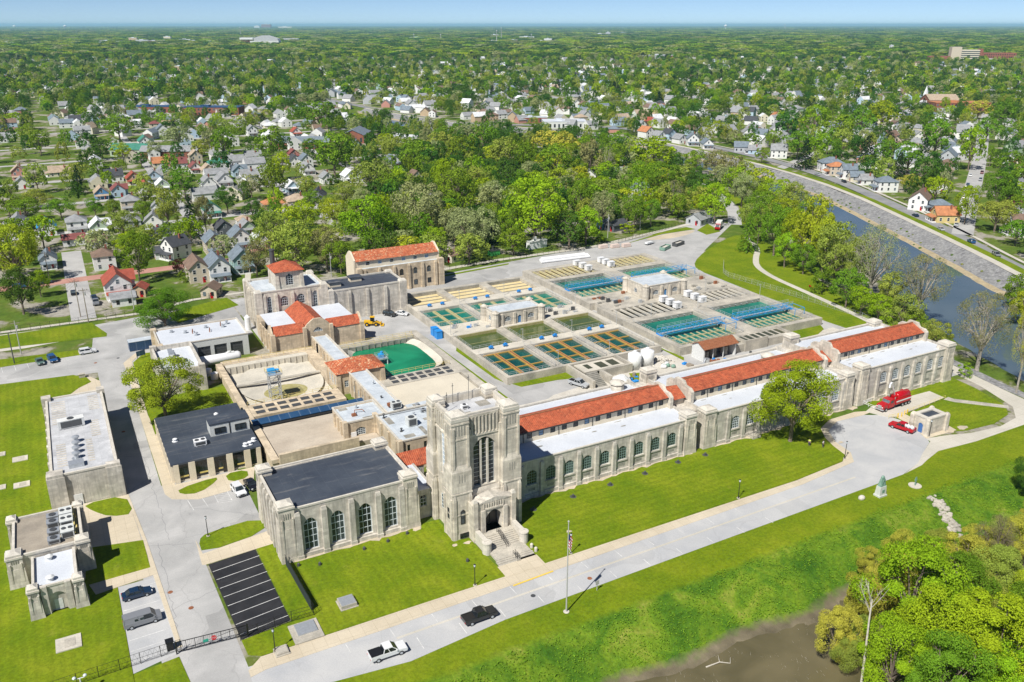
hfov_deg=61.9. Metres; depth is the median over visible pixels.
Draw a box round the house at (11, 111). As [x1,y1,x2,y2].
[4,110,19,115]
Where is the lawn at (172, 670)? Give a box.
[134,657,189,681]
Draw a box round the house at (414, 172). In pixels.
[407,169,421,176]
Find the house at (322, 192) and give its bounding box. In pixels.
[310,186,326,204]
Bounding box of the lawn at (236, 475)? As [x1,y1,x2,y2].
[226,470,247,480]
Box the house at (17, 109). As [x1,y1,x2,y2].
[14,107,27,112]
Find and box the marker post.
[908,477,921,488]
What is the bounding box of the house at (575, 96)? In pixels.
[570,94,581,101]
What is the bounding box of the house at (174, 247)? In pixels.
[158,233,191,261]
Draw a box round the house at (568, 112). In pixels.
[561,106,572,114]
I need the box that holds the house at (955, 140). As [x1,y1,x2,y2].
[947,134,957,142]
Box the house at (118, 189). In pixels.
[109,181,128,196]
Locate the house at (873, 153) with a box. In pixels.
[862,145,882,159]
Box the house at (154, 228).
[149,225,173,240]
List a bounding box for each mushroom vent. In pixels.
[44,554,52,560]
[45,574,54,581]
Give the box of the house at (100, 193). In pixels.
[93,184,109,200]
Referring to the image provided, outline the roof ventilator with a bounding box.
[612,374,630,380]
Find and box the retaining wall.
[566,354,632,388]
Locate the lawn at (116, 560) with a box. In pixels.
[85,540,149,584]
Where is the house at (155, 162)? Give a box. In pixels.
[151,155,169,167]
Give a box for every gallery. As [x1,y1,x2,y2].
[311,334,348,361]
[348,369,405,411]
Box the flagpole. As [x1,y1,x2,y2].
[563,520,571,613]
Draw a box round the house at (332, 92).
[328,88,336,96]
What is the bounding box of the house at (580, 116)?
[573,114,587,120]
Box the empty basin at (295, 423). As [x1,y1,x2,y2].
[215,346,378,466]
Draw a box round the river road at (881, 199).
[326,99,1023,268]
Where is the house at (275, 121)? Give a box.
[272,118,279,124]
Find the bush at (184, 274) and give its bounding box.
[177,269,188,282]
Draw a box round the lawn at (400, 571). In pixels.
[241,519,504,655]
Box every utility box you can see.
[78,372,84,377]
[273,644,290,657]
[336,594,358,611]
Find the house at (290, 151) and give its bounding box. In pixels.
[286,148,299,156]
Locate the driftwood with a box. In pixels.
[706,656,727,667]
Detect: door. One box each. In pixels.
[54,598,63,609]
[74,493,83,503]
[198,346,210,356]
[214,343,226,353]
[222,460,227,471]
[230,341,243,354]
[918,423,922,432]
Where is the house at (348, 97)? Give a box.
[342,94,355,101]
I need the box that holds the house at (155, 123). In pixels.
[148,120,158,128]
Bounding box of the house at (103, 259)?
[90,244,116,270]
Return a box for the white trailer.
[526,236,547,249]
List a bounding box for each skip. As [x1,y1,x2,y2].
[659,244,670,250]
[672,240,684,246]
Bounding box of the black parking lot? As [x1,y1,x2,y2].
[208,550,289,638]
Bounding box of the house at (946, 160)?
[943,159,959,169]
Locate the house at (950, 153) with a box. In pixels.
[939,147,958,160]
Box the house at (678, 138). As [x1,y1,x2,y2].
[671,133,685,143]
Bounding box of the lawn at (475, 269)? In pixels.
[444,263,508,275]
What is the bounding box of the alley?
[0,274,250,332]
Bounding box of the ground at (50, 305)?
[0,25,1023,681]
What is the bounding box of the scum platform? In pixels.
[374,351,387,363]
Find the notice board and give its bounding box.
[136,349,144,358]
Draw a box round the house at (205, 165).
[199,162,211,174]
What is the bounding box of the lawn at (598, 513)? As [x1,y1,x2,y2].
[520,412,844,562]
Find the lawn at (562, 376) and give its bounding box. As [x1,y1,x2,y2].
[514,370,598,386]
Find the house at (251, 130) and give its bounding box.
[245,124,257,136]
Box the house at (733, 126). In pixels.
[720,124,737,136]
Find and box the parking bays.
[118,578,178,673]
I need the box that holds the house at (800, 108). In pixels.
[789,105,803,111]
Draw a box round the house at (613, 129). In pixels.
[608,125,618,132]
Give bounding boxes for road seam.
[396,477,855,638]
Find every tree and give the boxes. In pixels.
[0,179,17,199]
[0,193,21,216]
[0,223,37,282]
[0,248,25,271]
[0,266,40,314]
[3,217,35,243]
[4,240,41,261]
[5,196,39,216]
[21,188,53,206]
[22,162,47,191]
[25,215,58,248]
[25,269,50,296]
[26,129,50,155]
[42,196,76,219]
[74,229,118,252]
[84,158,108,174]
[84,198,105,215]
[86,138,111,159]
[96,113,133,140]
[101,210,139,236]
[104,199,119,218]
[109,142,130,160]
[110,230,143,260]
[112,160,128,170]
[113,229,154,281]
[121,356,203,415]
[129,184,157,206]
[130,152,148,167]
[132,199,151,219]
[133,287,192,328]
[135,223,162,250]
[145,140,161,154]
[152,185,179,223]
[159,125,191,143]
[168,166,201,199]
[168,258,184,274]
[174,214,204,245]
[194,195,214,231]
[200,127,222,148]
[207,234,236,257]
[210,127,234,154]
[212,126,237,146]
[213,185,238,213]
[236,174,262,199]
[240,197,259,216]
[240,240,269,276]
[247,210,286,248]
[253,124,284,159]
[256,161,288,196]
[257,227,291,261]
[269,218,324,265]
[271,152,291,177]
[274,205,303,233]
[287,199,319,225]
[295,176,316,192]
[298,100,337,123]
[301,190,322,210]
[307,226,340,271]
[311,223,345,253]
[315,129,355,174]
[317,197,347,226]
[321,240,354,274]
[332,180,359,202]
[337,193,395,243]
[348,158,391,186]
[351,187,373,210]
[360,230,388,249]
[371,192,392,228]
[371,229,400,248]
[375,170,395,191]
[384,192,403,206]
[384,212,411,239]
[389,181,446,242]
[390,230,417,244]
[391,234,419,245]
[398,140,435,162]
[399,200,422,232]
[408,212,437,242]
[415,171,432,190]
[418,200,440,232]
[419,234,452,256]
[422,226,447,247]
[426,131,454,147]
[430,158,458,195]
[433,215,448,235]
[435,166,477,198]
[438,198,460,212]
[438,206,470,247]
[442,134,476,158]
[446,207,490,256]
[452,123,479,137]
[454,233,490,264]
[463,155,488,176]
[465,125,497,153]
[466,164,487,182]
[471,205,490,241]
[475,205,500,247]
[477,164,502,181]
[477,180,502,202]
[482,145,502,161]
[483,202,507,231]
[490,135,518,160]
[496,156,520,178]
[497,173,568,236]
[497,227,527,254]
[498,205,522,247]
[500,184,527,208]
[501,125,524,139]
[510,142,539,167]
[512,178,531,194]
[522,161,542,171]
[524,170,546,185]
[526,195,550,229]
[529,130,562,148]
[534,152,561,175]
[537,143,572,183]
[545,167,572,187]
[548,207,571,236]
[549,131,580,150]
[549,210,585,248]
[552,175,580,189]
[564,190,583,214]
[566,177,600,209]
[567,158,589,172]
[568,165,593,178]
[572,204,602,244]
[579,138,602,169]
[589,175,617,194]
[589,191,615,230]
[590,161,618,178]
[593,146,615,169]
[593,179,621,201]
[594,152,620,166]
[595,199,621,218]
[604,143,628,165]
[606,189,627,205]
[607,130,633,148]
[615,188,638,207]
[616,199,633,220]
[621,194,649,230]
[627,160,649,173]
[630,135,675,164]
[639,198,661,225]
[642,160,685,192]
[645,174,670,188]
[657,146,681,157]
[660,152,683,162]
[664,193,691,216]
[666,179,684,205]
[670,163,695,186]
[681,150,707,167]
[688,173,716,191]
[690,186,717,210]
[697,182,731,223]
[703,149,725,175]
[714,153,745,181]
[721,166,749,190]
[730,171,757,207]
[732,160,760,182]
[736,202,759,229]
[745,190,774,209]
[746,200,773,243]
[747,359,840,441]
[749,167,775,196]
[754,148,770,162]
[755,178,792,200]
[755,203,774,231]
[761,201,795,255]
[763,130,783,142]
[772,196,801,227]
[773,231,797,267]
[775,110,805,133]
[778,181,810,207]
[780,207,810,260]
[782,129,811,159]
[791,244,819,273]
[792,192,835,266]
[797,201,818,213]
[799,103,831,128]
[807,130,831,158]
[810,214,841,270]
[814,605,868,663]
[816,114,854,135]
[816,221,859,285]
[820,127,839,153]
[829,267,869,307]
[829,636,867,672]
[832,128,853,154]
[833,233,857,273]
[837,235,876,282]
[843,571,883,619]
[844,222,910,303]
[847,107,878,129]
[847,614,885,649]
[849,285,874,314]
[849,534,973,635]
[854,545,884,577]
[857,577,888,681]
[857,611,933,681]
[861,563,912,612]
[864,292,894,318]
[868,99,900,127]
[874,137,896,159]
[878,271,910,309]
[880,293,927,324]
[880,528,913,567]
[883,99,914,113]
[888,580,1008,671]
[891,608,950,650]
[892,628,999,681]
[894,140,926,173]
[894,253,954,309]
[896,173,921,188]
[899,310,928,326]
[904,555,951,593]
[910,157,942,187]
[915,547,1002,618]
[918,319,938,337]
[919,112,951,131]
[920,318,954,341]
[921,117,956,151]
[923,527,958,552]
[925,176,954,199]
[935,531,999,579]
[938,593,997,639]
[942,591,1023,681]
[952,290,1018,370]
[954,185,982,223]
[958,126,986,169]
[959,522,1007,553]
[961,569,1004,607]
[966,100,994,115]
[968,543,1023,591]
[973,116,1003,141]
[973,512,1020,570]
[975,199,1017,231]
[976,639,1023,681]
[980,169,1022,202]
[981,587,1011,619]
[983,146,997,165]
[986,101,1017,124]
[987,511,1023,542]
[990,150,1023,171]
[993,579,1023,659]
[999,219,1023,245]
[1001,122,1023,138]
[1002,194,1023,213]
[1003,513,1023,563]
[1004,274,1023,307]
[1006,180,1023,194]
[1006,569,1023,598]
[1007,162,1023,180]
[1008,291,1023,324]
[1011,311,1023,392]
[1013,456,1023,488]
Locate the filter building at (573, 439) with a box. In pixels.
[519,379,697,500]
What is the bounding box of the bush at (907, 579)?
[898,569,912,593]
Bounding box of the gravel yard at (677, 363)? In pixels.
[548,328,838,398]
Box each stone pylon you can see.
[639,365,657,382]
[782,332,799,347]
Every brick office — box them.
[124,104,174,112]
[181,104,244,114]
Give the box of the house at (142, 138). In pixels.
[137,134,151,142]
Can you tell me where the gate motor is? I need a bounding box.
[164,637,173,651]
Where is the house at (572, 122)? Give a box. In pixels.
[565,119,576,125]
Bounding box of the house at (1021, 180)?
[1013,178,1023,195]
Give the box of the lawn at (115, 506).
[86,497,131,515]
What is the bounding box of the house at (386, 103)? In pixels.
[381,99,390,106]
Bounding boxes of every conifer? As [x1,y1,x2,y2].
[71,165,87,193]
[183,194,205,239]
[735,213,759,252]
[791,138,816,169]
[850,134,879,163]
[878,127,901,152]
[887,151,909,179]
[916,137,931,156]
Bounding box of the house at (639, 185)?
[630,179,649,199]
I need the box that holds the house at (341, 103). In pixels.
[338,101,345,107]
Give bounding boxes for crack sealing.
[5,318,252,647]
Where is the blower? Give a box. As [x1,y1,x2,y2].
[701,358,709,363]
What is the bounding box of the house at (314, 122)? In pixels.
[302,120,317,126]
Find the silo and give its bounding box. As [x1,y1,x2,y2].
[244,315,250,330]
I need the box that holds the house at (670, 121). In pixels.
[667,119,680,128]
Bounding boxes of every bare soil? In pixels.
[295,526,420,561]
[522,453,692,502]
[715,410,843,446]
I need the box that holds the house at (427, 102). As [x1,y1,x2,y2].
[422,100,436,109]
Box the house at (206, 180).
[199,174,215,186]
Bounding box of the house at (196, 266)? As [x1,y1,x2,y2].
[182,253,209,283]
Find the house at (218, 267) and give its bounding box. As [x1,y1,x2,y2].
[203,250,231,282]
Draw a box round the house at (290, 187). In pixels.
[283,179,300,193]
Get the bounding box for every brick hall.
[139,145,202,157]
[342,126,369,142]
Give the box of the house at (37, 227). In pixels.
[36,216,56,235]
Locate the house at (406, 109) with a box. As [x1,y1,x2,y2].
[400,105,414,112]
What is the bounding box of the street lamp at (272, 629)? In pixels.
[271,628,275,652]
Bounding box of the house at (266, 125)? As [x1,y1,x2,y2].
[263,122,275,129]
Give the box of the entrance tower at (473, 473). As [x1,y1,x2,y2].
[426,377,544,576]
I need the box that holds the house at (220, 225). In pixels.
[212,217,231,235]
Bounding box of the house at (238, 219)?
[234,215,252,223]
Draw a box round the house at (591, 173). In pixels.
[587,169,595,178]
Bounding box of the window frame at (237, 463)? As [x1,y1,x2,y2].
[179,450,256,479]
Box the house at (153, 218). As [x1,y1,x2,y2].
[143,209,163,229]
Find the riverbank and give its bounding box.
[359,109,1023,304]
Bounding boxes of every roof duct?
[167,348,174,357]
[389,408,426,415]
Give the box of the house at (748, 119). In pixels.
[743,115,758,124]
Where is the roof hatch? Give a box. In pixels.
[68,458,84,468]
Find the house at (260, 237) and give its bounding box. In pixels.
[250,231,269,246]
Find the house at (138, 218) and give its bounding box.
[120,214,140,227]
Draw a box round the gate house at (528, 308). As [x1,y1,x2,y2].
[480,296,544,327]
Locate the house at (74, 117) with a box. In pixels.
[68,115,81,119]
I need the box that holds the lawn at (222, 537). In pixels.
[199,520,264,549]
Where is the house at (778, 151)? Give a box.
[767,143,787,158]
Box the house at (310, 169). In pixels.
[299,160,315,175]
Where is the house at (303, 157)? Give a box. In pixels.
[297,152,313,166]
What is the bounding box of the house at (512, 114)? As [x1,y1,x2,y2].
[507,110,516,121]
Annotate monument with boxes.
[873,475,886,497]
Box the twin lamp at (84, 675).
[72,673,86,681]
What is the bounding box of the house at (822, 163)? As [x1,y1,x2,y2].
[817,156,844,171]
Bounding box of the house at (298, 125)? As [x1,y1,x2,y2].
[293,122,305,128]
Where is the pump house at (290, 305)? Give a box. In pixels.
[242,249,407,352]
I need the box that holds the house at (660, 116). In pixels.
[650,114,663,118]
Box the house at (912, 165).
[897,158,916,167]
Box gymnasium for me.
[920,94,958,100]
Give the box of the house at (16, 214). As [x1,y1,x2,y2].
[8,211,28,231]
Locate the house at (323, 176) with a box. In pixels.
[318,170,334,183]
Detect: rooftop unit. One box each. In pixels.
[46,511,58,518]
[46,517,58,528]
[47,526,59,535]
[47,534,60,545]
[56,414,84,429]
[58,505,72,515]
[59,513,73,525]
[60,523,74,539]
[169,354,182,363]
[193,437,206,446]
[390,400,401,408]
[405,414,416,426]
[460,403,467,409]
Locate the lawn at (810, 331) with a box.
[791,325,823,337]
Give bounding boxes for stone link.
[396,447,431,518]
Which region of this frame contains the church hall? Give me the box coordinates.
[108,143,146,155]
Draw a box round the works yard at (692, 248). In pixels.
[230,222,956,448]
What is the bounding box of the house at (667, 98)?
[664,95,675,103]
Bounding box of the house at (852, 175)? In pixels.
[847,171,864,181]
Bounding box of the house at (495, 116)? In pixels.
[486,112,498,120]
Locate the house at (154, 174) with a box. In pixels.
[145,168,163,183]
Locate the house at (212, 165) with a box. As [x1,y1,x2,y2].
[206,156,229,167]
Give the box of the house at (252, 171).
[236,168,258,180]
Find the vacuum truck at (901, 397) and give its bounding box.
[875,382,911,411]
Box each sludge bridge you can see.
[565,273,626,290]
[631,262,693,276]
[656,313,736,336]
[731,299,804,320]
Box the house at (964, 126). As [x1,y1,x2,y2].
[956,124,970,128]
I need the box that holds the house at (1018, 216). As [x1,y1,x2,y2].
[999,214,1023,236]
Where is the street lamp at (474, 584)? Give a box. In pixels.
[473,564,476,585]
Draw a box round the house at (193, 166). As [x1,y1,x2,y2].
[187,160,200,173]
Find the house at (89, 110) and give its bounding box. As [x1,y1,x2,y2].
[87,105,100,112]
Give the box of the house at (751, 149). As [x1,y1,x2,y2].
[745,144,761,153]
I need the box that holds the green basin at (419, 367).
[338,330,484,404]
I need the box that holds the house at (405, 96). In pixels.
[401,94,411,99]
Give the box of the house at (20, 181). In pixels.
[12,175,29,188]
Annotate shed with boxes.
[132,280,149,296]
[597,218,607,229]
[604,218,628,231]
[690,335,738,361]
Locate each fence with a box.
[0,291,222,333]
[51,639,180,681]
[239,605,313,640]
[285,555,313,610]
[445,220,684,269]
[723,263,868,318]
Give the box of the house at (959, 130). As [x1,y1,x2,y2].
[954,128,969,139]
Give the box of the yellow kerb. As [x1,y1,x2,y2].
[513,570,553,585]
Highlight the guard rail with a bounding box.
[890,395,945,415]
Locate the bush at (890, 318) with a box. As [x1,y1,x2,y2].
[879,309,900,325]
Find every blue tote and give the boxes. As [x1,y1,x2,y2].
[430,326,438,336]
[434,329,442,338]
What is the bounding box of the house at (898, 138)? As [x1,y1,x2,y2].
[891,134,901,145]
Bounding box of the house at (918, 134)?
[909,129,922,138]
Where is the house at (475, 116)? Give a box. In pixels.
[471,111,485,122]
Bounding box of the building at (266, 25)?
[261,24,271,27]
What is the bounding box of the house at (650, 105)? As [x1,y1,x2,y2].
[648,104,661,114]
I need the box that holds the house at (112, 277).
[100,265,135,302]
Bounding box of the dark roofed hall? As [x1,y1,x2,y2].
[254,436,420,564]
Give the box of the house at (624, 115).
[615,113,629,117]
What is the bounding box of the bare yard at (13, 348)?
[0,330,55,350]
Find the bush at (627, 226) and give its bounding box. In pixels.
[619,222,635,233]
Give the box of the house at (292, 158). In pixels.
[287,152,297,165]
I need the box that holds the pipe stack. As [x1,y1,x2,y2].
[539,252,589,262]
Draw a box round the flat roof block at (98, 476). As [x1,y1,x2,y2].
[41,386,126,508]
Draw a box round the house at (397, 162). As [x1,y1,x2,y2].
[384,154,401,164]
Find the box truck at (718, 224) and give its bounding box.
[715,219,722,229]
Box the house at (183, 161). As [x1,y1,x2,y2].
[166,156,187,169]
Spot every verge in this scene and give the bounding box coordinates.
[370,108,1023,273]
[633,160,751,223]
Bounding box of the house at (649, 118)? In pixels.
[644,116,653,125]
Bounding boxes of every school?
[268,136,331,148]
[927,100,990,110]
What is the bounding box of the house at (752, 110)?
[745,106,756,115]
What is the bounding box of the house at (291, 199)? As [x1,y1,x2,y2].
[283,192,309,206]
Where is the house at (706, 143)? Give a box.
[700,137,713,148]
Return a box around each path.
[366,108,1023,278]
[749,237,866,320]
[906,365,1023,472]
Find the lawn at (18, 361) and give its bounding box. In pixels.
[0,350,95,366]
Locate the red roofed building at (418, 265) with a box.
[345,241,444,288]
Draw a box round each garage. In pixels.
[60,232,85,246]
[84,234,107,248]
[108,290,136,307]
[150,317,249,356]
[152,246,164,259]
[199,280,222,297]
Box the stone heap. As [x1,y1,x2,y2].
[653,354,677,365]
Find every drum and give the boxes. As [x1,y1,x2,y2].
[708,348,716,356]
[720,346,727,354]
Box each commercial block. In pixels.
[521,115,546,122]
[542,118,585,128]
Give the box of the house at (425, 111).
[420,107,429,115]
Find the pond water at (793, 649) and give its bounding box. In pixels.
[635,592,1021,681]
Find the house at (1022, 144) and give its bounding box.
[1005,140,1023,154]
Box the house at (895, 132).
[879,130,899,137]
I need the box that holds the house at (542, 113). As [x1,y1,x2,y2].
[539,109,551,116]
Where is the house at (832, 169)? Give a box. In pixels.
[822,162,841,175]
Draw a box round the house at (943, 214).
[925,205,961,222]
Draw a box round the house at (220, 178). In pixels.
[213,170,233,186]
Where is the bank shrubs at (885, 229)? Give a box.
[731,165,1003,288]
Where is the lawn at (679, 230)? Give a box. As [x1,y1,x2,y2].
[629,227,692,242]
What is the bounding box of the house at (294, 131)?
[289,126,301,135]
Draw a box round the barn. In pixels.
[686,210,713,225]
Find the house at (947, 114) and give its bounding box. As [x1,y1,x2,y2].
[937,108,950,116]
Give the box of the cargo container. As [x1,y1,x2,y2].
[127,336,151,351]
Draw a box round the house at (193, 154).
[187,149,202,163]
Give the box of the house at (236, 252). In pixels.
[227,244,255,274]
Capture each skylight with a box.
[326,279,341,287]
[347,274,361,281]
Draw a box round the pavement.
[331,98,1023,262]
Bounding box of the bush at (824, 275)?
[810,266,835,292]
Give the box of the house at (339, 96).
[336,91,346,98]
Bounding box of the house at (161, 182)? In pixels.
[154,177,169,191]
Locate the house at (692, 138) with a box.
[685,131,699,145]
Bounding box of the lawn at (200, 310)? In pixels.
[170,297,237,322]
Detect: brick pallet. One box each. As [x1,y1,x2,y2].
[598,244,607,248]
[610,243,619,248]
[621,242,630,247]
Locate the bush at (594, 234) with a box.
[581,231,605,241]
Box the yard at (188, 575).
[0,307,266,681]
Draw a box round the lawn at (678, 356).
[661,348,683,359]
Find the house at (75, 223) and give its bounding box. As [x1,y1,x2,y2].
[64,211,87,233]
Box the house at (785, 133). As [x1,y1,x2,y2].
[777,131,793,143]
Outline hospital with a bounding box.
[927,47,1016,60]
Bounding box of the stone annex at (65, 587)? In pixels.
[26,546,89,620]
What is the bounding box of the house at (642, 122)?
[635,120,647,127]
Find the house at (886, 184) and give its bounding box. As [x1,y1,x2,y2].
[869,176,898,192]
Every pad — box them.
[0,484,5,489]
[12,455,27,462]
[13,480,29,488]
[55,633,81,653]
[287,618,324,644]
[866,391,942,417]
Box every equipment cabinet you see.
[573,259,580,265]
[578,262,586,267]
[584,264,592,270]
[597,256,604,262]
[602,258,609,264]
[607,260,614,266]
[659,295,667,301]
[665,297,674,304]
[672,300,681,307]
[683,290,692,296]
[690,292,699,299]
[697,295,706,302]
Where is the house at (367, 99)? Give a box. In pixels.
[363,95,372,103]
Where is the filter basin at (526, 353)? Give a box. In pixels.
[406,276,661,384]
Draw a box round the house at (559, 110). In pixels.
[554,106,563,116]
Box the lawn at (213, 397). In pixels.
[133,352,232,433]
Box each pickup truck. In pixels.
[92,298,99,305]
[367,640,407,662]
[460,605,497,625]
[568,377,589,388]
[888,421,916,433]
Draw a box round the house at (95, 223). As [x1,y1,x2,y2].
[87,216,111,233]
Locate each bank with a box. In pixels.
[335,425,1023,681]
[953,360,1023,397]
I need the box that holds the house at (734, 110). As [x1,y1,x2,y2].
[730,107,743,113]
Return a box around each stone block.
[4,500,96,590]
[748,432,761,438]
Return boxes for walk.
[71,377,100,393]
[111,428,181,647]
[123,353,254,498]
[196,531,272,564]
[248,411,868,676]
[944,397,1008,408]
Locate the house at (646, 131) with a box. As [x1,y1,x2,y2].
[637,125,654,138]
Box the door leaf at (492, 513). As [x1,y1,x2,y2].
[486,510,495,523]
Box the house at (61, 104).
[57,101,70,108]
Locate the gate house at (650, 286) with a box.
[622,270,687,300]
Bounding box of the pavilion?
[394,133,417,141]
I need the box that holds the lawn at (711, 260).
[695,235,884,327]
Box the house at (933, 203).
[924,199,953,212]
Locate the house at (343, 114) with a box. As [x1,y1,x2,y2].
[340,112,347,119]
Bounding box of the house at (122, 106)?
[112,105,124,113]
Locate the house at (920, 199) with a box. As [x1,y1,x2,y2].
[907,187,932,211]
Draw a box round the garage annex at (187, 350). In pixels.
[149,341,207,394]
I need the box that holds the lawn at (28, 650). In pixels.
[0,375,133,681]
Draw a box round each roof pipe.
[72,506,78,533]
[351,409,363,416]
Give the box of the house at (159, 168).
[156,164,171,176]
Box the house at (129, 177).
[124,170,136,185]
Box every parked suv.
[46,353,57,362]
[78,347,96,354]
[230,480,246,496]
[382,309,396,316]
[967,238,975,242]
[992,250,1000,256]
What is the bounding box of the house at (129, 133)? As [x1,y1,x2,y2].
[114,124,131,136]
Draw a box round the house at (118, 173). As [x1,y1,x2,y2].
[103,168,123,182]
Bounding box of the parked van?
[122,607,162,629]
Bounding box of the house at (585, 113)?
[579,110,589,118]
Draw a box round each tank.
[199,351,240,367]
[206,368,211,375]
[210,371,218,379]
[628,350,641,370]
[641,347,653,366]
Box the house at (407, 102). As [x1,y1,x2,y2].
[404,99,416,105]
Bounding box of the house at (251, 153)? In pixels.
[243,150,261,157]
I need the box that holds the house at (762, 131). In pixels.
[755,128,768,135]
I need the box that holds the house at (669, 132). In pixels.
[663,127,676,140]
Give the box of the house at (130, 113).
[126,110,141,118]
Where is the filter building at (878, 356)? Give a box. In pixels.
[783,318,956,405]
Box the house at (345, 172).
[339,168,358,182]
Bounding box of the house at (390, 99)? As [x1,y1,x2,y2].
[383,97,393,104]
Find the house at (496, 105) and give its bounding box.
[489,102,502,109]
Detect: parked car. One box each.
[35,357,44,365]
[121,585,152,601]
[243,477,256,490]
[395,310,408,315]
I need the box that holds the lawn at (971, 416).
[867,377,1007,430]
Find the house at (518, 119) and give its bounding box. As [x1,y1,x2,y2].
[514,115,526,122]
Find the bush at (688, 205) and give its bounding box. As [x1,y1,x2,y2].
[677,196,692,211]
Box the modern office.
[154,403,262,483]
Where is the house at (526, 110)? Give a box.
[522,107,532,113]
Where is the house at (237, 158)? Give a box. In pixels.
[227,154,244,166]
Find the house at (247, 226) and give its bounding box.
[236,217,255,233]
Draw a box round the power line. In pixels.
[11,214,632,322]
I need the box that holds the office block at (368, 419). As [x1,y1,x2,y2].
[332,399,427,466]
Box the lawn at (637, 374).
[629,373,639,379]
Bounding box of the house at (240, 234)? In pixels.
[226,223,250,249]
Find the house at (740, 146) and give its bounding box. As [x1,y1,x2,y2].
[733,141,748,151]
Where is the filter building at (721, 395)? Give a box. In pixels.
[648,346,855,448]
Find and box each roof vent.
[71,435,80,442]
[71,440,80,447]
[71,445,81,453]
[72,451,81,459]
[609,379,624,390]
[760,352,775,358]
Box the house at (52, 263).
[38,247,57,270]
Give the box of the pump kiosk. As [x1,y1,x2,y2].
[909,405,949,436]
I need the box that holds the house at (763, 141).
[749,134,768,145]
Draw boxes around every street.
[0,127,364,150]
[0,140,370,166]
[0,151,430,186]
[1,247,269,290]
[2,190,463,240]
[4,176,374,210]
[38,119,303,134]
[61,251,96,320]
[103,114,205,237]
[167,113,346,230]
[231,115,399,189]
[538,146,741,224]
[778,137,853,168]
[952,113,990,235]
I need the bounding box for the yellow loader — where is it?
[364,316,383,326]
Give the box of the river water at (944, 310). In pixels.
[353,113,1023,380]
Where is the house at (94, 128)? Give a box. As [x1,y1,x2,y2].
[84,121,98,133]
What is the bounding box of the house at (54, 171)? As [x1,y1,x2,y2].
[44,164,73,177]
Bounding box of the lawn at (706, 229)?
[697,224,720,234]
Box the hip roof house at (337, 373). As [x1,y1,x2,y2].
[324,354,385,394]
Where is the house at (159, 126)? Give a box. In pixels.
[155,123,167,135]
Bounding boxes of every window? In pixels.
[214,426,225,433]
[235,422,245,429]
[267,297,272,312]
[281,296,288,305]
[285,273,293,284]
[297,294,304,302]
[303,518,318,549]
[313,290,317,305]
[313,327,322,331]
[331,510,345,541]
[356,427,365,434]
[358,503,372,534]
[384,497,397,527]
[420,495,426,505]
[442,433,444,464]
[460,532,468,538]
[461,510,464,524]
[473,436,493,484]
[527,470,535,484]
[546,465,554,479]
[564,460,573,474]
[582,455,591,469]
[600,451,608,464]
[617,446,625,459]
[634,441,642,454]
[651,437,659,450]
[667,433,675,445]
[731,416,738,428]
[746,412,753,423]
[832,389,838,400]
[880,371,885,381]
[892,368,897,378]
[903,365,909,375]
[915,362,921,372]
[926,359,932,369]
[937,356,942,366]
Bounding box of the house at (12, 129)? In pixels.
[5,127,23,137]
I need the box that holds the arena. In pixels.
[239,35,280,43]
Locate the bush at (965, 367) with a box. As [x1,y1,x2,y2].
[957,363,972,378]
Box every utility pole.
[8,332,14,363]
[10,321,21,353]
[40,252,49,279]
[70,281,80,316]
[78,288,88,322]
[129,282,134,308]
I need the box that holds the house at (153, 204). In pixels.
[151,197,165,209]
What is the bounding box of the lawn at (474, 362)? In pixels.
[456,347,509,384]
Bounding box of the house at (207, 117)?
[205,114,220,122]
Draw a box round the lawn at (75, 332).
[0,323,106,348]
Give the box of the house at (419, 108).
[415,105,429,112]
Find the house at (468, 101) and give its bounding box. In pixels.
[460,98,473,107]
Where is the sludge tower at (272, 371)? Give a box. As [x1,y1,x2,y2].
[264,365,282,399]
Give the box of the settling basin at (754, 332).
[522,253,821,355]
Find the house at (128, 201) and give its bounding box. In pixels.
[119,192,140,212]
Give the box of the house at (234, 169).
[229,163,247,176]
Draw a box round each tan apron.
[83,495,152,593]
[898,414,955,438]
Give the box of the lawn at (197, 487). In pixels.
[178,478,216,493]
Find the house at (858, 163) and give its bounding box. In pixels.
[857,154,876,168]
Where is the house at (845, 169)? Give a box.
[836,163,858,178]
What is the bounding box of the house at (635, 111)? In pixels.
[632,109,646,116]
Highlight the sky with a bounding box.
[0,0,1023,25]
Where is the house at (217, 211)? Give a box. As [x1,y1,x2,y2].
[200,199,221,218]
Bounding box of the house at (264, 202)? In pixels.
[260,197,286,209]
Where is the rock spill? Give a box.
[926,495,962,537]
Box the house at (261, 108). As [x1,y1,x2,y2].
[257,106,268,114]
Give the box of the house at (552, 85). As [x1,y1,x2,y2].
[549,84,558,91]
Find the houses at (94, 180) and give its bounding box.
[0,54,1023,200]
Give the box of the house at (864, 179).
[854,173,875,184]
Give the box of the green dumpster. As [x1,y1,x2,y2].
[488,246,500,255]
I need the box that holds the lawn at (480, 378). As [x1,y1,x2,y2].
[428,339,507,397]
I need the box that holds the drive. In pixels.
[247,415,928,681]
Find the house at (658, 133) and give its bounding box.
[651,130,666,140]
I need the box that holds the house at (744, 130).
[741,126,752,136]
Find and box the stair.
[586,371,606,387]

